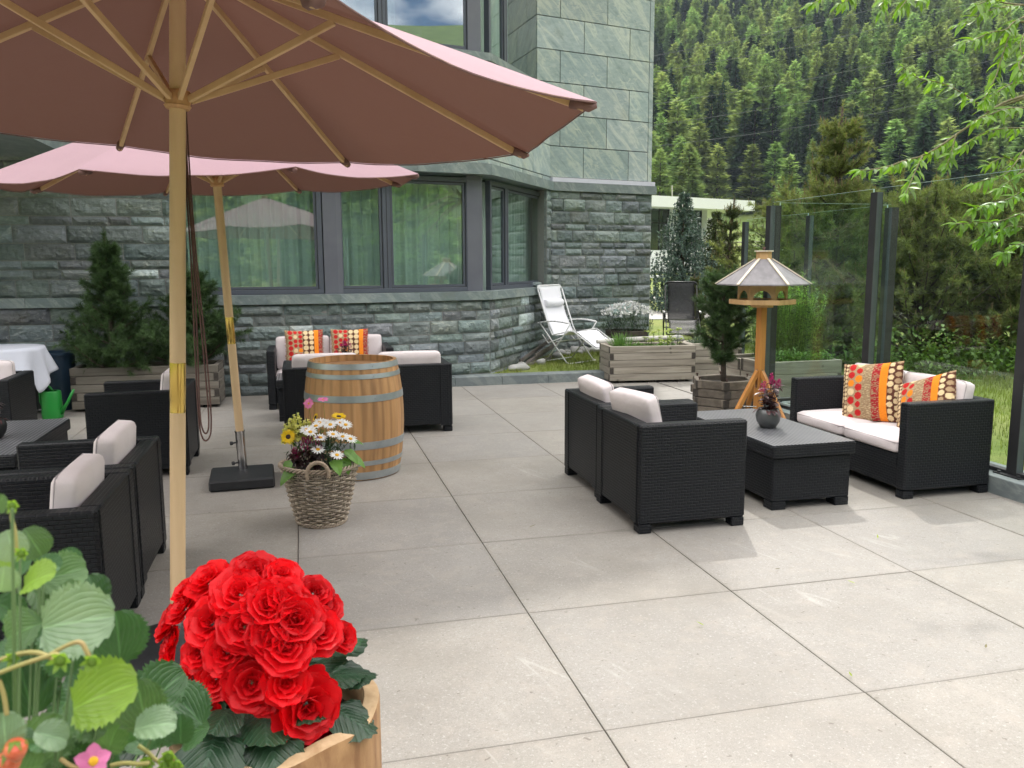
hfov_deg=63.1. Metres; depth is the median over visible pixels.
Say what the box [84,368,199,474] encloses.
rattan armchair
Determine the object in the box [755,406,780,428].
plant pot
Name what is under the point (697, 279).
pine
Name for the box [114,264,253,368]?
potted pine
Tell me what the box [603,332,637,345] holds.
chive clump
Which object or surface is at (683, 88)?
larch tree
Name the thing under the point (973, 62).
larch tree
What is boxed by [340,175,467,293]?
window
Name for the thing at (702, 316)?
pine
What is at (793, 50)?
spruce tree
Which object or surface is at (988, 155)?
larch tree
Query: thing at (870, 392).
scatter pillow
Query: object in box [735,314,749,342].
pine
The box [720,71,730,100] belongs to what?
larch tree
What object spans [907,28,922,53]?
larch tree
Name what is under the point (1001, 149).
spruce tree
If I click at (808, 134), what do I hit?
spruce tree
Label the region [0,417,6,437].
plant pot
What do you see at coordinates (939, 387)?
scatter pillow
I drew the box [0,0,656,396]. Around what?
hotel building
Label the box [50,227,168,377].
potted pine
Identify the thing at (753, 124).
spruce tree
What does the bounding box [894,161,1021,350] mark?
mountain pine
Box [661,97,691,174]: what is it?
larch tree
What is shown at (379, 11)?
window
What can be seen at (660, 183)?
larch tree
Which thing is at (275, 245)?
window
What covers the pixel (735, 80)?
spruce tree
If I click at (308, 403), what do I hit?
cosmos plant
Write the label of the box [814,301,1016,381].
undergrowth
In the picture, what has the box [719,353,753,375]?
timber planter
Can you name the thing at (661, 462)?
rattan armchair
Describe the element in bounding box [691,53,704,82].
larch tree
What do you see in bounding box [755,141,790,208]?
larch tree
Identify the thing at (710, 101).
spruce tree
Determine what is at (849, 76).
spruce tree
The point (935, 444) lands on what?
rattan sofa
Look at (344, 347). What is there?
celosia plant
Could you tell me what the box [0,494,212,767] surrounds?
strawberry plant
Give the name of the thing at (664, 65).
spruce tree
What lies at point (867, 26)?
larch tree
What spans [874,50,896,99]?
spruce tree
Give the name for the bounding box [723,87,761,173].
larch tree
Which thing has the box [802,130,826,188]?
spruce tree
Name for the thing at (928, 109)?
spruce tree
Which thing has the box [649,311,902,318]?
path
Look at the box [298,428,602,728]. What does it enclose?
terrace base
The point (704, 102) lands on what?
larch tree
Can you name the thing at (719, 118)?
spruce tree
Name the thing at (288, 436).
sunflower plant
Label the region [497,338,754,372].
bed grass
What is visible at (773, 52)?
spruce tree
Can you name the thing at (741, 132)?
spruce tree
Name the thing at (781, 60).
larch tree
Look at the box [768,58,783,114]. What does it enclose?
larch tree
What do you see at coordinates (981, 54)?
larch tree
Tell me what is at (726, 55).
larch tree
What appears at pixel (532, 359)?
wooden slat
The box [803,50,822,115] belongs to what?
larch tree
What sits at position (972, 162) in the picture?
spruce tree
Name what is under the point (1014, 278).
mountain pine
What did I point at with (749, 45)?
spruce tree
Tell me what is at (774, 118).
spruce tree
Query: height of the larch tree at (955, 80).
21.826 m
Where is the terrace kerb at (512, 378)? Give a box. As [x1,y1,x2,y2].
[452,370,607,386]
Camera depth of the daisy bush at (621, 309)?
13.00 m
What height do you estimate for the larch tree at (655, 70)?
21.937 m
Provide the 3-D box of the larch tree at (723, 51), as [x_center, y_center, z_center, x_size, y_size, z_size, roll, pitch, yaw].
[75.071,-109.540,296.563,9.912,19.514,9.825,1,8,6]
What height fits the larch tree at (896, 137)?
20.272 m
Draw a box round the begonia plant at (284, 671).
[119,550,377,767]
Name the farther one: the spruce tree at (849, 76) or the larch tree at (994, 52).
the larch tree at (994, 52)
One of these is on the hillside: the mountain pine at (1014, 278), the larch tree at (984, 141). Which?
the larch tree at (984, 141)
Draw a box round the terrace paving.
[23,379,1023,767]
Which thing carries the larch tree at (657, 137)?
on the hillside
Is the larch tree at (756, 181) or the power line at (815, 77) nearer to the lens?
the power line at (815, 77)
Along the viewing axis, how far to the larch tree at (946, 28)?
264.44 m
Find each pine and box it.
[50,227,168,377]
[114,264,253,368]
[683,271,708,335]
[686,292,707,337]
[688,263,759,381]
[691,208,736,296]
[702,194,748,337]
[704,171,911,346]
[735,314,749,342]
[759,99,902,357]
[777,248,828,354]
[822,167,1021,359]
[835,174,902,343]
[878,156,1023,356]
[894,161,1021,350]
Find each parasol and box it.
[0,0,596,679]
[0,142,418,491]
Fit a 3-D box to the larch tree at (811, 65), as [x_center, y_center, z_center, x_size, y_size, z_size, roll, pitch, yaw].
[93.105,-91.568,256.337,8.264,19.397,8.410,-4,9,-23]
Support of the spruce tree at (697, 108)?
on the hillside
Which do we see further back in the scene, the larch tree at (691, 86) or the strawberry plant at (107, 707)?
the larch tree at (691, 86)
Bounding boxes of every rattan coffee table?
[0,418,70,470]
[276,373,283,421]
[697,408,855,510]
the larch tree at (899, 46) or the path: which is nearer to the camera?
the path
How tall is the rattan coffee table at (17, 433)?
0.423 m
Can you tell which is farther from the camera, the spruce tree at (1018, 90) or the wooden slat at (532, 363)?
the spruce tree at (1018, 90)
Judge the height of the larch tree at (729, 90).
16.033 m
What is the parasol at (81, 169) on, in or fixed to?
on the terrace paving
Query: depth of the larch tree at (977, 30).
252.49 m
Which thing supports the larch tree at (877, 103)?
on the hillside
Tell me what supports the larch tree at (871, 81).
on the hillside
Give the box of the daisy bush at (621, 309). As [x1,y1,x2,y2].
[600,300,654,335]
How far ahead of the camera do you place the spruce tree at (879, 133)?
185.13 m
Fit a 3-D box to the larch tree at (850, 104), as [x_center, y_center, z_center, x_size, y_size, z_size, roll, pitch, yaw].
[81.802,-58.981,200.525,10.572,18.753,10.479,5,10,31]
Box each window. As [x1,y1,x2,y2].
[186,190,323,294]
[340,0,467,49]
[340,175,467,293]
[480,0,542,62]
[482,180,539,289]
[651,209,669,249]
[691,210,701,248]
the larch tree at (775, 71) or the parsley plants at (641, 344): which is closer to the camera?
the parsley plants at (641, 344)
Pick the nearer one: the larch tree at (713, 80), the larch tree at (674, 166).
the larch tree at (674, 166)
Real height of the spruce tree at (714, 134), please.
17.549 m
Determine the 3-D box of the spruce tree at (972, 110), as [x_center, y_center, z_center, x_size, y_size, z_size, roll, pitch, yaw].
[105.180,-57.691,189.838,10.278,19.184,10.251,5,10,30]
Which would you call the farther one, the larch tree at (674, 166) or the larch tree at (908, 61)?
the larch tree at (908, 61)
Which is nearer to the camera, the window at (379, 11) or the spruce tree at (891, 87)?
the window at (379, 11)
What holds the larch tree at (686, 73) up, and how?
on the hillside
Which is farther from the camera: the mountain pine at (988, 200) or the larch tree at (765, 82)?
the larch tree at (765, 82)
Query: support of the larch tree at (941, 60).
on the hillside
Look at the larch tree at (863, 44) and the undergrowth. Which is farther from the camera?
the larch tree at (863, 44)
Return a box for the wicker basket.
[278,452,358,528]
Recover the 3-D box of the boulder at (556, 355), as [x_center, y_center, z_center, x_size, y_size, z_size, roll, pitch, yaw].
[0.689,-0.439,12.920,0.142,0.091,0.100,-2,8,-14]
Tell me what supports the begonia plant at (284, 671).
in the log planter at (337, 750)
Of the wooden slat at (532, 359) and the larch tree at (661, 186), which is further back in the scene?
the larch tree at (661, 186)
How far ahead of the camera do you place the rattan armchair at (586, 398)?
5.79 m
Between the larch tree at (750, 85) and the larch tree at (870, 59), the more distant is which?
the larch tree at (870, 59)
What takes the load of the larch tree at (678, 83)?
on the hillside
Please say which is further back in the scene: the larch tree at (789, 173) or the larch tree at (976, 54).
the larch tree at (976, 54)
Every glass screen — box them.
[738,205,888,363]
[763,169,1023,479]
[768,203,898,401]
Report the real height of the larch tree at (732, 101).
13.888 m
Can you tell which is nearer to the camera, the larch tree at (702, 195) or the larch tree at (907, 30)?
the larch tree at (702, 195)
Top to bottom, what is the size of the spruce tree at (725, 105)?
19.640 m
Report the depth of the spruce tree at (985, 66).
232.44 m
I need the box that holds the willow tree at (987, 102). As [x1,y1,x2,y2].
[800,0,1023,266]
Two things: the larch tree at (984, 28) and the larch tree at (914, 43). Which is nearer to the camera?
the larch tree at (914, 43)
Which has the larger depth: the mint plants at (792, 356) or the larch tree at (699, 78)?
the larch tree at (699, 78)
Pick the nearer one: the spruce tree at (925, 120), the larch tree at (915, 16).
the spruce tree at (925, 120)
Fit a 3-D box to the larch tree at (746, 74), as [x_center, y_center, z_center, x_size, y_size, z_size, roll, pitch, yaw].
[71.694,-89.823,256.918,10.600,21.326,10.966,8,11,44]
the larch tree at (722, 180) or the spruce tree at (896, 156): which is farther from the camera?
the larch tree at (722, 180)
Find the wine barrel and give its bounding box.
[304,354,403,480]
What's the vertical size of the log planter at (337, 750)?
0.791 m
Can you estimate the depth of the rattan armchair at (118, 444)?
4.20 m
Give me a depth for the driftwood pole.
11.46 m
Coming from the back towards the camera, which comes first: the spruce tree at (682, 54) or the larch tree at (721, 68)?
the spruce tree at (682, 54)
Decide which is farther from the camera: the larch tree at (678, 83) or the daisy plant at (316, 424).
the larch tree at (678, 83)
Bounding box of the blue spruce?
[650,191,716,313]
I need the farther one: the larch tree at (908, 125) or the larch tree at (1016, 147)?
the larch tree at (908, 125)
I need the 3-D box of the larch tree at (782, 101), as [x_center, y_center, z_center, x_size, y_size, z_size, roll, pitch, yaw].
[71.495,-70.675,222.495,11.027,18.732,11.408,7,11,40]
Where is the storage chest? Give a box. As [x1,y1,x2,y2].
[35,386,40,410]
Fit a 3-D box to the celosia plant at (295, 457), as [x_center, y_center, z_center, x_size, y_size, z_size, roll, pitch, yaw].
[-1.208,0.440,4.922,0.261,0.301,0.198,-2,8,-14]
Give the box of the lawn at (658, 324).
[649,286,1023,469]
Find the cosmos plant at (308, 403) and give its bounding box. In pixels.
[300,397,336,460]
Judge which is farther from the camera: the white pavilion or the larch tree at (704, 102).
the larch tree at (704, 102)
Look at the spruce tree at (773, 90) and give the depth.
230.58 m
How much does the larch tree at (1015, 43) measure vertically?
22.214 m
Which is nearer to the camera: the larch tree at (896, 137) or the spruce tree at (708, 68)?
the larch tree at (896, 137)
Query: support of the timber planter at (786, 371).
on the terrace paving
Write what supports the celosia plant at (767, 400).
in the plant pot at (764, 419)
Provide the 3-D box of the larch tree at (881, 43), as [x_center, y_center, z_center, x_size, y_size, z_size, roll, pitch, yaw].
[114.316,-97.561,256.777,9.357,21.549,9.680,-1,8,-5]
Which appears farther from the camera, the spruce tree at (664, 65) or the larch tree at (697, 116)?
the spruce tree at (664, 65)
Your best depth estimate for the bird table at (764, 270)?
7.94 m
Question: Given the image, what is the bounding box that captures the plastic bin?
[45,350,74,410]
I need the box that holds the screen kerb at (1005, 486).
[763,400,1023,503]
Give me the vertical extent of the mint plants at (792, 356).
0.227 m
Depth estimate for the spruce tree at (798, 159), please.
200.43 m
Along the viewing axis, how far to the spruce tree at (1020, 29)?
252.88 m
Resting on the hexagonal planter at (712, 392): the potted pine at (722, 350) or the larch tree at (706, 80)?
the potted pine at (722, 350)
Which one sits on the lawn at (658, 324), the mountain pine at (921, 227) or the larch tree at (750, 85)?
the mountain pine at (921, 227)
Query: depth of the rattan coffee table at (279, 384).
8.30 m
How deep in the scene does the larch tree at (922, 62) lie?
231.51 m
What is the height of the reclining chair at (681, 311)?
1.141 m
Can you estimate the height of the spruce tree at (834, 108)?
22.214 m
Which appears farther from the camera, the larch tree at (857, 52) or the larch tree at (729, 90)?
the larch tree at (857, 52)
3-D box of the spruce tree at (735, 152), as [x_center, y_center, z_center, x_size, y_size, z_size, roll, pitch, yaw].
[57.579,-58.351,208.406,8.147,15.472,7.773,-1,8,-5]
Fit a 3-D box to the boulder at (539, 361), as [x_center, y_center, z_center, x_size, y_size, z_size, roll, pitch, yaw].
[0.420,-0.317,12.090,0.148,0.112,0.122,-2,8,-14]
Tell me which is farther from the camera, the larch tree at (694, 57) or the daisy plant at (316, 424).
the larch tree at (694, 57)
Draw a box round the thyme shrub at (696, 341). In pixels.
[687,334,728,342]
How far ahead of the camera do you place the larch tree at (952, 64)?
228.71 m
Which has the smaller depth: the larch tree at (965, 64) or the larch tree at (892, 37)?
the larch tree at (965, 64)
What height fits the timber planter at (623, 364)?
0.482 m
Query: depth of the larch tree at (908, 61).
231.54 m
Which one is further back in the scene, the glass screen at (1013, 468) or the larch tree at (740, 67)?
the larch tree at (740, 67)
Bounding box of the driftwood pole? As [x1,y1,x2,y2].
[596,336,672,343]
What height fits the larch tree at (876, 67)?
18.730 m
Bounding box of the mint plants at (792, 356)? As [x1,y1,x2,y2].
[775,347,835,361]
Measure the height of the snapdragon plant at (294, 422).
0.399 m
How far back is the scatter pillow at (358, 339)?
9.45 m
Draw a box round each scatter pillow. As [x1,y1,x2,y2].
[284,329,323,359]
[330,328,368,353]
[842,361,903,421]
[897,370,955,427]
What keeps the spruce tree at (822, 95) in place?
on the hillside
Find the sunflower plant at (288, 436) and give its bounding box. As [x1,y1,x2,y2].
[280,412,364,485]
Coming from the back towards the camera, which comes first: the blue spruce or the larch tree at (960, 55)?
the larch tree at (960, 55)
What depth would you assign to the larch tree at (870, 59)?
258.92 m
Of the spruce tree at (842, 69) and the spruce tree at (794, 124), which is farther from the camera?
the spruce tree at (842, 69)
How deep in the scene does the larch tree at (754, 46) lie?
284.85 m
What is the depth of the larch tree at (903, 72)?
216.10 m
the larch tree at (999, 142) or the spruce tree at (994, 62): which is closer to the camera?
the larch tree at (999, 142)
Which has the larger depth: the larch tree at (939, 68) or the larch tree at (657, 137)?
the larch tree at (939, 68)
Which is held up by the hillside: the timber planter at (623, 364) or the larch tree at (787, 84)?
the larch tree at (787, 84)
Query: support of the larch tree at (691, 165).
on the hillside
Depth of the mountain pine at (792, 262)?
12.53 m
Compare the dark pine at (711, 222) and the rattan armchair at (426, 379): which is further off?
the dark pine at (711, 222)
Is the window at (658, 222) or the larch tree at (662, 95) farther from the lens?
the larch tree at (662, 95)
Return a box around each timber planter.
[69,360,225,409]
[599,341,695,382]
[682,340,741,374]
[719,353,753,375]
[741,356,841,397]
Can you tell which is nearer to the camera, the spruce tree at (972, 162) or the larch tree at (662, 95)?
the spruce tree at (972, 162)
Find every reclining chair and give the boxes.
[537,284,609,363]
[661,281,701,341]
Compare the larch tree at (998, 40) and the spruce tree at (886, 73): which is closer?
the spruce tree at (886, 73)
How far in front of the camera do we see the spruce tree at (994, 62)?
206.56 m
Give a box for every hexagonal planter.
[605,328,647,341]
[690,371,753,410]
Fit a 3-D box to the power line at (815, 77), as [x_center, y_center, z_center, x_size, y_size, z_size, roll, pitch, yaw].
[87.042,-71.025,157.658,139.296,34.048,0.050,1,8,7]
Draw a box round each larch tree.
[651,148,675,195]
[652,100,660,130]
[652,131,665,183]
[652,133,666,192]
[653,63,661,95]
[653,112,671,183]
[653,168,666,194]
[654,71,668,97]
[655,81,676,125]
[656,78,676,125]
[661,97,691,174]
[666,136,687,193]
[668,60,674,75]
[668,139,691,196]
[671,142,705,196]
[672,52,683,92]
[672,64,685,111]
[677,59,691,88]
[678,76,691,132]
[679,74,700,124]
[679,95,700,144]
[683,122,718,198]
[683,150,708,197]
[686,50,705,83]
[686,112,707,183]
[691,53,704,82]
[694,73,724,118]
[695,74,704,103]
[698,97,712,123]
[699,43,710,71]
[700,71,734,144]
[703,143,731,198]
[713,48,727,81]
[714,55,725,85]
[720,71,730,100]
[722,52,731,82]
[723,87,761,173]
[725,82,733,127]
[729,41,739,65]
[729,89,740,130]
[733,82,763,143]
[735,57,755,105]
[735,144,771,213]
[737,58,745,89]
[745,43,760,84]
[745,47,761,87]
[750,64,772,131]
[753,48,769,96]
[755,53,775,93]
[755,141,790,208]
[759,38,771,62]
[766,84,794,152]
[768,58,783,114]
[771,154,803,216]
[773,47,788,79]
[776,106,796,160]
[778,72,800,123]
[783,60,810,133]
[789,93,801,128]
[794,55,813,117]
[800,138,818,200]
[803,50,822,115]
[803,54,822,104]
[809,44,819,76]
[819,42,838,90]
[828,35,848,84]
[834,100,868,176]
[844,78,869,151]
[846,35,861,74]
[851,49,862,71]
[852,31,873,64]
[856,53,874,100]
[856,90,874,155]
[858,69,886,147]
[859,22,876,61]
[860,54,872,89]
[864,70,876,109]
[869,18,887,66]
[872,118,912,209]
[873,31,891,76]
[873,48,892,82]
[882,82,918,157]
[885,22,903,60]
[889,29,907,101]
[891,63,914,110]
[894,65,921,124]
[895,23,913,76]
[896,65,922,143]
[898,43,916,95]
[900,110,915,157]
[903,11,924,40]
[905,96,948,167]
[906,35,927,61]
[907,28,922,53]
[915,79,945,129]
[916,34,937,78]
[916,53,929,87]
[919,19,931,44]
[925,76,946,125]
[928,117,960,206]
[929,22,949,79]
[934,61,946,108]
[935,32,960,92]
[937,57,946,94]
[938,25,950,51]
[938,71,964,139]
[939,49,961,109]
[945,59,975,137]
[954,41,964,75]
[957,125,988,177]
[963,57,984,116]
[964,32,989,88]
[965,27,985,58]
[965,29,975,60]
[966,20,977,41]
[968,46,982,85]
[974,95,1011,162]
[976,141,1003,182]
[981,17,995,55]
[983,121,1011,181]
[985,41,994,68]
[986,83,1017,147]
[989,37,1001,57]
[989,42,1000,69]
[994,16,1008,60]
[997,121,1023,191]
[1001,7,1023,54]
[1003,30,1023,68]
[1004,45,1021,89]
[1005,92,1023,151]
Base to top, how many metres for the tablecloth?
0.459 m
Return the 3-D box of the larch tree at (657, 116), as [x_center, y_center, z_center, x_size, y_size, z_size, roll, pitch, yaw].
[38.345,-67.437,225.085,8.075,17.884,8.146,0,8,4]
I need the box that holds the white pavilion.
[650,195,754,277]
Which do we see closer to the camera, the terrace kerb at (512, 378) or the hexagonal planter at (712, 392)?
the hexagonal planter at (712, 392)
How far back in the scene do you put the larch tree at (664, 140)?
208.19 m
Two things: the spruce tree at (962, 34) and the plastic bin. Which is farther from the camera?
the spruce tree at (962, 34)
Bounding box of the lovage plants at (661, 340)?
[641,327,682,345]
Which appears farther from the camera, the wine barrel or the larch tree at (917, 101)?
the larch tree at (917, 101)
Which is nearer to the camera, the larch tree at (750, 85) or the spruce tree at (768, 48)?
the larch tree at (750, 85)
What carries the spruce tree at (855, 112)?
on the hillside
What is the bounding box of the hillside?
[650,41,916,285]
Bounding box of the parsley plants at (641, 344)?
[613,341,674,345]
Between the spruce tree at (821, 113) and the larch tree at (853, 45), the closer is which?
the spruce tree at (821, 113)
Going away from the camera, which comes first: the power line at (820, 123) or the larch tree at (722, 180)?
the power line at (820, 123)
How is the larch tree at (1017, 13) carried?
on the hillside
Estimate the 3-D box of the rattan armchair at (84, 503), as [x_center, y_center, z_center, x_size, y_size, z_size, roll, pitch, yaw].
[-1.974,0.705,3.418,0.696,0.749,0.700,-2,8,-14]
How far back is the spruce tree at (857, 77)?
226.86 m
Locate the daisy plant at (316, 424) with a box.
[298,418,356,474]
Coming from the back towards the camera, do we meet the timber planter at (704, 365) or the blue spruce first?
the blue spruce
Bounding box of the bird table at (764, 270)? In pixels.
[715,247,811,418]
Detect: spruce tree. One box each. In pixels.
[652,97,660,139]
[653,54,659,72]
[656,62,670,86]
[656,97,678,163]
[668,67,680,133]
[674,45,692,77]
[690,104,703,158]
[701,119,726,187]
[702,58,712,94]
[702,86,724,144]
[709,99,728,175]
[717,80,732,150]
[721,56,740,88]
[726,61,742,126]
[728,108,754,191]
[728,121,744,175]
[729,100,775,194]
[744,35,757,69]
[757,112,770,164]
[762,95,784,168]
[765,46,773,67]
[765,83,782,139]
[771,45,775,62]
[780,41,791,79]
[784,117,804,169]
[787,127,803,186]
[789,43,797,74]
[790,48,806,100]
[791,97,825,177]
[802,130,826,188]
[804,65,829,122]
[811,111,825,147]
[813,71,833,142]
[819,25,829,52]
[819,79,851,159]
[822,113,855,183]
[826,34,840,59]
[829,51,849,95]
[830,61,849,112]
[838,64,857,110]
[842,106,868,179]
[846,75,866,107]
[848,55,861,90]
[863,116,891,195]
[873,68,889,122]
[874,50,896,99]
[875,68,901,140]
[875,92,896,163]
[881,139,913,218]
[908,124,936,203]
[909,116,938,188]
[910,44,922,75]
[912,48,941,125]
[912,108,941,183]
[915,96,939,134]
[932,114,990,195]
[946,85,969,171]
[950,19,960,43]
[955,25,968,71]
[962,88,990,157]
[978,54,991,92]
[982,63,1016,141]
[984,56,1008,90]
[989,146,1007,182]
[1006,65,1023,121]
[1009,106,1023,156]
[1017,23,1023,39]
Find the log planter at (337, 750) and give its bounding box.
[169,680,381,767]
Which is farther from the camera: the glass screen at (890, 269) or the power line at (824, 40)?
the power line at (824, 40)
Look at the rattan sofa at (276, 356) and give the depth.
9.40 m
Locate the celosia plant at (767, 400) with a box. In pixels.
[753,373,783,416]
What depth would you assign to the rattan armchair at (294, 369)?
7.45 m
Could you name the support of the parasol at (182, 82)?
on the terrace paving
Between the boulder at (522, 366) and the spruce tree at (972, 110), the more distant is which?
the spruce tree at (972, 110)
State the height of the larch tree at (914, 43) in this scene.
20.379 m
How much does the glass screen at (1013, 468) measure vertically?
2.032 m
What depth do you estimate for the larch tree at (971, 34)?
259.82 m
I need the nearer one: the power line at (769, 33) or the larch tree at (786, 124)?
the power line at (769, 33)
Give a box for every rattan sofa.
[266,334,393,409]
[790,362,994,498]
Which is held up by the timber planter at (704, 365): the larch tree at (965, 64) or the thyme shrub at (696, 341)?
the thyme shrub at (696, 341)
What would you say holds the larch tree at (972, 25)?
on the hillside
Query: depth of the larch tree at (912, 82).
223.87 m
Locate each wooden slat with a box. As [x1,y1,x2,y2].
[519,338,551,361]
[525,353,542,363]
[529,355,552,365]
[535,342,556,356]
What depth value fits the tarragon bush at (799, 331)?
10.05 m
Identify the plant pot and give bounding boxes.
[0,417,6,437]
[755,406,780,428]
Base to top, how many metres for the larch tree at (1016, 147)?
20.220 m
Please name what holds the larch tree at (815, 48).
on the hillside
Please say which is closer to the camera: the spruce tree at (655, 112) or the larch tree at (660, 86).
the spruce tree at (655, 112)
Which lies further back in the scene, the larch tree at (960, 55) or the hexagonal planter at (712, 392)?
the larch tree at (960, 55)
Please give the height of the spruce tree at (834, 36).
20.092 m
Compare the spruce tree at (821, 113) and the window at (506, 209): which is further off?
the spruce tree at (821, 113)
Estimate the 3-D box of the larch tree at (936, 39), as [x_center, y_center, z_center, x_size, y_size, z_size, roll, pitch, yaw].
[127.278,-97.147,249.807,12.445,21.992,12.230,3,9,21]
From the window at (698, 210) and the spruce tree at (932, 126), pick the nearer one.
the window at (698, 210)
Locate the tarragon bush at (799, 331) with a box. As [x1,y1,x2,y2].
[745,266,831,356]
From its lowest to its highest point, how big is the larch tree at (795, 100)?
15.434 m
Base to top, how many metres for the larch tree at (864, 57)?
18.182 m
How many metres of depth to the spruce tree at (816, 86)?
222.52 m
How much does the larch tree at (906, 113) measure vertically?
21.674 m
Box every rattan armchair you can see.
[0,360,37,420]
[0,420,166,598]
[0,453,140,641]
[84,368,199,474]
[282,352,354,429]
[378,350,452,430]
[564,374,693,496]
[596,387,746,533]
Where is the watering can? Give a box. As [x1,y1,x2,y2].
[38,385,74,418]
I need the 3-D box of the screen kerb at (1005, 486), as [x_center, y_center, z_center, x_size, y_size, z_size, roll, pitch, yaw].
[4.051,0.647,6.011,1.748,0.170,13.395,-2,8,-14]
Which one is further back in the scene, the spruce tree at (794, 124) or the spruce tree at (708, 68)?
the spruce tree at (708, 68)
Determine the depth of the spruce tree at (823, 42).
290.95 m
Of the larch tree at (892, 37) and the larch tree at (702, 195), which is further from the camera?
the larch tree at (892, 37)
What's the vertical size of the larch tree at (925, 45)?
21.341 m
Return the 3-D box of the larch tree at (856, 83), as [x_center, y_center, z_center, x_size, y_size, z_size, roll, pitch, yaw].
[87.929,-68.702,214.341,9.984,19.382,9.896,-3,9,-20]
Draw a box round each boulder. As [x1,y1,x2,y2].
[508,363,529,370]
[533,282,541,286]
[536,358,545,364]
[552,353,560,357]
[569,346,581,352]
[672,335,684,341]
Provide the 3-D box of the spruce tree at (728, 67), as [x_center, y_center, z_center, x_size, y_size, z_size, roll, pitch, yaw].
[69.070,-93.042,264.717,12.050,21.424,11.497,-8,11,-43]
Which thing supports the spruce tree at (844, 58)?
on the hillside
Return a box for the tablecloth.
[0,344,57,392]
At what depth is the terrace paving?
3.82 m
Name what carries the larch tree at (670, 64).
on the hillside
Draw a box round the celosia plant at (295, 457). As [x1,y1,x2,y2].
[287,435,328,481]
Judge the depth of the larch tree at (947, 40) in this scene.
241.32 m
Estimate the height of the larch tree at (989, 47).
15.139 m
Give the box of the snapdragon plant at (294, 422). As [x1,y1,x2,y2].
[281,412,314,466]
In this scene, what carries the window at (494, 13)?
in the hotel building
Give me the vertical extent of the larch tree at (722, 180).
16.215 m
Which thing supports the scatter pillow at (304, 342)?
on the rattan sofa at (276, 356)
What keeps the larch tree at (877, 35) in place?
on the hillside
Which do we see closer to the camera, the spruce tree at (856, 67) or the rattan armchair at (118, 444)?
the rattan armchair at (118, 444)
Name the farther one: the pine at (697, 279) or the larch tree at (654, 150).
the larch tree at (654, 150)
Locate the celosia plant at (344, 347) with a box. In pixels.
[335,338,352,352]
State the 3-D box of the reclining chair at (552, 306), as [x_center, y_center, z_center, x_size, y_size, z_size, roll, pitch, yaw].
[0.973,-0.893,12.347,1.121,1.141,0.696,7,11,41]
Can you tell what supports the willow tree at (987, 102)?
on the lawn at (658, 324)
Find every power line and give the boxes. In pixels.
[652,82,1010,146]
[654,5,887,55]
[657,0,980,71]
[657,26,1023,103]
[657,51,1022,124]
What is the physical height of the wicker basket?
0.442 m
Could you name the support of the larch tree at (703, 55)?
on the hillside
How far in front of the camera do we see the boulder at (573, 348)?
13.51 m
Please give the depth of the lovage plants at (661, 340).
11.05 m
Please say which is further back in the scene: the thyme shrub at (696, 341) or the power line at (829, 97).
the power line at (829, 97)
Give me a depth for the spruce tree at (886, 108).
200.03 m
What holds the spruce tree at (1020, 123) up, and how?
on the hillside
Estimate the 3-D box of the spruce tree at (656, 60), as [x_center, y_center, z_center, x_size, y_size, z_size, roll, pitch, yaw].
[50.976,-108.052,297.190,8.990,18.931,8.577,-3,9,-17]
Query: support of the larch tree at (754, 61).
on the hillside
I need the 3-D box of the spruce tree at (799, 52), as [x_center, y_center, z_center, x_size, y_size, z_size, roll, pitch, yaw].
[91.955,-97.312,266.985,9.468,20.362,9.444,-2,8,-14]
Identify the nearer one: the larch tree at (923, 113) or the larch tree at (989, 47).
the larch tree at (923, 113)
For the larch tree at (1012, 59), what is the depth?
213.14 m
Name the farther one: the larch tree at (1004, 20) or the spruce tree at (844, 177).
the larch tree at (1004, 20)

